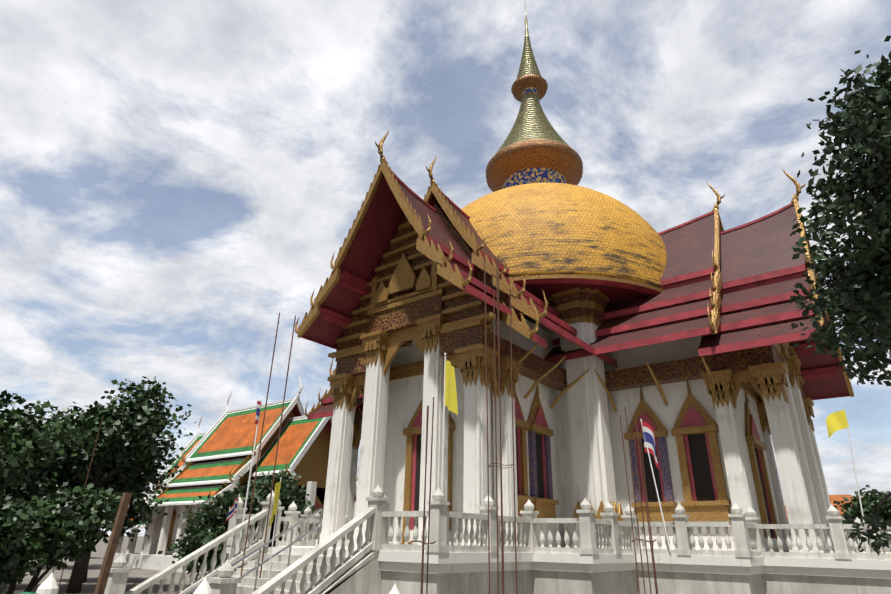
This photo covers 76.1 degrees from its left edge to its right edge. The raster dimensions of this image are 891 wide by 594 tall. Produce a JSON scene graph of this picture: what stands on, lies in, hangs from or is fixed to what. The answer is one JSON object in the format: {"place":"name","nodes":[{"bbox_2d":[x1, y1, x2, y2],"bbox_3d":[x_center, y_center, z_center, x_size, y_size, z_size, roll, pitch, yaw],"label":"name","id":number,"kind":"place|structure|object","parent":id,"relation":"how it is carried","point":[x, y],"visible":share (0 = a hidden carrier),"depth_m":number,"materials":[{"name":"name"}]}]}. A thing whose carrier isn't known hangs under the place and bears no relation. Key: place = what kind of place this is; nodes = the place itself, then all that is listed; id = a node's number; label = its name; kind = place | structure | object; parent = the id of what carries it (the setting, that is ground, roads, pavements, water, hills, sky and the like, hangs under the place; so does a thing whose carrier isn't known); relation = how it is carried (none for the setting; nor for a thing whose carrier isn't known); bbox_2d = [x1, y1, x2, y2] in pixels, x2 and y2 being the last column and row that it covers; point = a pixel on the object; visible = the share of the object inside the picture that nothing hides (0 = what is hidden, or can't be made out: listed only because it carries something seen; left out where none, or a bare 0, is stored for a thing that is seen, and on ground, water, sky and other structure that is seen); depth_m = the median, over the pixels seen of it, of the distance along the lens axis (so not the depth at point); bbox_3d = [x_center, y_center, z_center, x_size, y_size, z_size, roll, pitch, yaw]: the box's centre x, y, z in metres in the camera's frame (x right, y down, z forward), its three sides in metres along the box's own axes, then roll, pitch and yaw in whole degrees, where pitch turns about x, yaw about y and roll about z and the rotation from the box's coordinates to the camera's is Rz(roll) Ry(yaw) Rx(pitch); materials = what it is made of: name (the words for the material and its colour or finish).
{"place":"outdoors","nodes":[
{"label":"outdoors","id":0,"kind":"place"},
{"bbox_2d":[0,536,200,593],"bbox_3d":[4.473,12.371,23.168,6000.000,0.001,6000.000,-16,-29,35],"label":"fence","id":1,"kind":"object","parent":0,"point":[136,577],"depth_m":31.66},
{"bbox_2d":[0,494,50,593],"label":"tree","id":2,"kind":"object","parent":1,"relation":"on","point":[17,552],"depth_m":12.89,"materials":[{"name":"green plant"}]},
{"bbox_2d":[1,474,73,593],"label":"tree","id":3,"kind":"object","parent":1,"relation":"on","point":[24,488],"depth_m":20.00,"materials":[{"name":"green plant"}]},
{"bbox_2d":[0,390,75,494],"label":"tree","id":4,"kind":"object","parent":1,"relation":"on","point":[25,453],"depth_m":17.46,"materials":[{"name":"green plant"}]},
{"bbox_2d":[0,464,90,497],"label":"tree","id":5,"kind":"object","parent":1,"relation":"on","point":[71,485],"depth_m":22.99,"materials":[{"name":"green plant"}]},
{"bbox_2d":[7,483,128,591],"bbox_3d":[-10.730,6.541,14.737,3.714,3.475,4.019,-16,-29,35],"label":"tree","id":6,"kind":"object","parent":1,"relation":"on","point":[70,525],"depth_m":14.76,"materials":[{"name":"green plant"}]},
{"bbox_2d":[19,492,131,593],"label":"wooden post","id":7,"kind":"object","parent":1,"relation":"on","point":[112,545],"visible":1,"depth_m":8.97,"materials":[{"name":"brown wood"}]},
{"bbox_2d":[26,376,195,592],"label":"tree","id":8,"kind":"object","parent":1,"relation":"on","point":[144,452],"depth_m":23.71,"materials":[{"name":"green plant"}]},
{"bbox_2d":[83,461,168,582],"bbox_3d":[-17.277,10.515,28.680,6.132,6.975,5.446,-16,-29,35],"label":"tree","id":9,"kind":"object","parent":1,"relation":"on","point":[144,511],"depth_m":28.40,"materials":[{"name":"green plant"}]},
{"bbox_2d":[36,572,400,593],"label":"gate posts","id":10,"kind":"object","parent":1,"relation":"on","point":[49,585],"visible":1,"depth_m":9.76,"materials":[{"name":"white paint"}]},
{"bbox_2d":[157,485,281,579],"bbox_3d":[-9.251,10.122,23.941,4.711,4.239,4.656,-16,-29,35],"label":"bush","id":11,"kind":"object","parent":1,"relation":"on","point":[212,528],"depth_m":23.80,"materials":[{"name":"green plant"}]},
{"bbox_2d":[104,484,388,593],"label":"stairs","id":12,"kind":"structure","parent":1,"relation":"on","point":[357,571],"depth_m":13.24,"materials":[{"name":"paint"}]},
{"bbox_2d":[233,468,318,540],"bbox_3d":[-9.199,11.988,30.263,5.252,5.840,6.665,-16,-29,35],"label":"bush","id":13,"kind":"object","parent":1,"relation":"on","point":[288,487],"depth_m":29.72,"materials":[{"name":"green plant"}]},
{"bbox_2d":[58,255,657,593],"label":"poles","id":14,"kind":"object","parent":1,"relation":"on","point":[502,542],"visible":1,"depth_m":12.44,"materials":[{"name":"brown wood"}]},
{"bbox_2d":[63,494,890,558],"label":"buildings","id":15,"kind":"structure","parent":1,"relation":"on","point":[832,498],"depth_m":61.41,"materials":[{"name":"tile"}]},
{"bbox_2d":[226,352,868,581],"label":"flags","id":16,"kind":"object","parent":1,"relation":"on","point":[836,421],"visible":1,"depth_m":15.26},
{"bbox_2d":[226,545,890,593],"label":"platform","id":17,"kind":"structure","parent":1,"relation":"on","point":[537,573],"depth_m":14.89,"materials":[{"name":"white paint"}]},
{"bbox_2d":[305,387,363,419],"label":"roof","id":18,"kind":"structure","parent":17,"relation":"on","point":[325,407],"depth_m":29.78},
{"bbox_2d":[295,129,617,375],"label":"gable roof","id":19,"kind":"structure","parent":17,"relation":"on","point":[403,241],"depth_m":20.52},
{"bbox_2d":[227,487,890,560],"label":"balustrade","id":20,"kind":"object","parent":17,"relation":"on","point":[746,527],"visible":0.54,"depth_m":15.31,"materials":[{"name":"paint"}]},
{"bbox_2d":[508,274,663,547],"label":"tower","id":21,"kind":"structure","parent":17,"relation":"on","point":[579,303],"depth_m":21.04,"materials":[{"name":"white paint"}]},
{"bbox_2d":[458,183,665,288],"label":"dome","id":22,"kind":"structure","parent":21,"relation":"on","point":[531,229],"depth_m":22.78,"materials":[{"name":"metal"}]},
{"bbox_2d":[485,3,582,191],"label":"spire","id":23,"kind":"structure","parent":22,"relation":"on","point":[535,147],"depth_m":30.16,"materials":[{"name":"metal"}]},
{"bbox_2d":[544,168,854,399],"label":"roof","id":24,"kind":"structure","parent":17,"relation":"on","point":[730,290],"depth_m":21.15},
{"bbox_2d":[790,36,890,554],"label":"tree","id":25,"kind":"object","parent":1,"relation":"on","point":[864,291],"depth_m":6.21,"materials":[{"name":"green plant"}]},
{"bbox_2d":[833,485,890,531],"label":"tree","id":26,"kind":"object","parent":1,"relation":"on","point":[873,499],"depth_m":57.13,"materials":[{"name":"green plant"}]},
{"bbox_2d":[103,377,357,573],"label":"hall","id":27,"kind":"structure","parent":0,"point":[216,456],"depth_m":40.92,"materials":[{"name":"orange tile"}]},
{"bbox_2d":[303,495,323,518],"bbox_3d":[-8.846,14.975,38.014,0.320,4.650,1.980,-16,-29,35],"label":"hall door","id":28,"kind":"structure","parent":27,"relation":"in","point":[318,504],"depth_m":38.68,"materials":[{"name":"red wood"}]},
{"bbox_2d":[346,408,362,519],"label":"arm walls","id":29,"kind":"structure","parent":0,"point":[357,428],"depth_m":28.70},
{"bbox_2d":[0,0,890,535],"label":"sky","id":30,"kind":"structure","parent":0,"point":[178,178],"materials":[{"name":"white"}]},
{"bbox_2d":[316,288,589,547],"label":"porch","id":31,"kind":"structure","parent":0,"point":[392,372],"depth_m":18.97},
{"bbox_2d":[400,399,454,544],"bbox_3d":[-0.602,5.209,18.987,2.080,5.850,0.320,-16,-29,35],"label":"door","id":32,"kind":"structure","parent":31,"relation":"in","point":[412,431],"depth_m":19.05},
{"bbox_2d":[594,336,834,552],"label":"arm walls","id":33,"kind":"structure","parent":0,"point":[683,399],"depth_m":19.56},
{"bbox_2d":[744,386,787,551],"bbox_3d":[11.237,6.014,20.280,0.320,5.850,2.080,-16,-29,35],"label":"arm door","id":34,"kind":"structure","parent":33,"relation":"in","point":[756,445],"depth_m":20.21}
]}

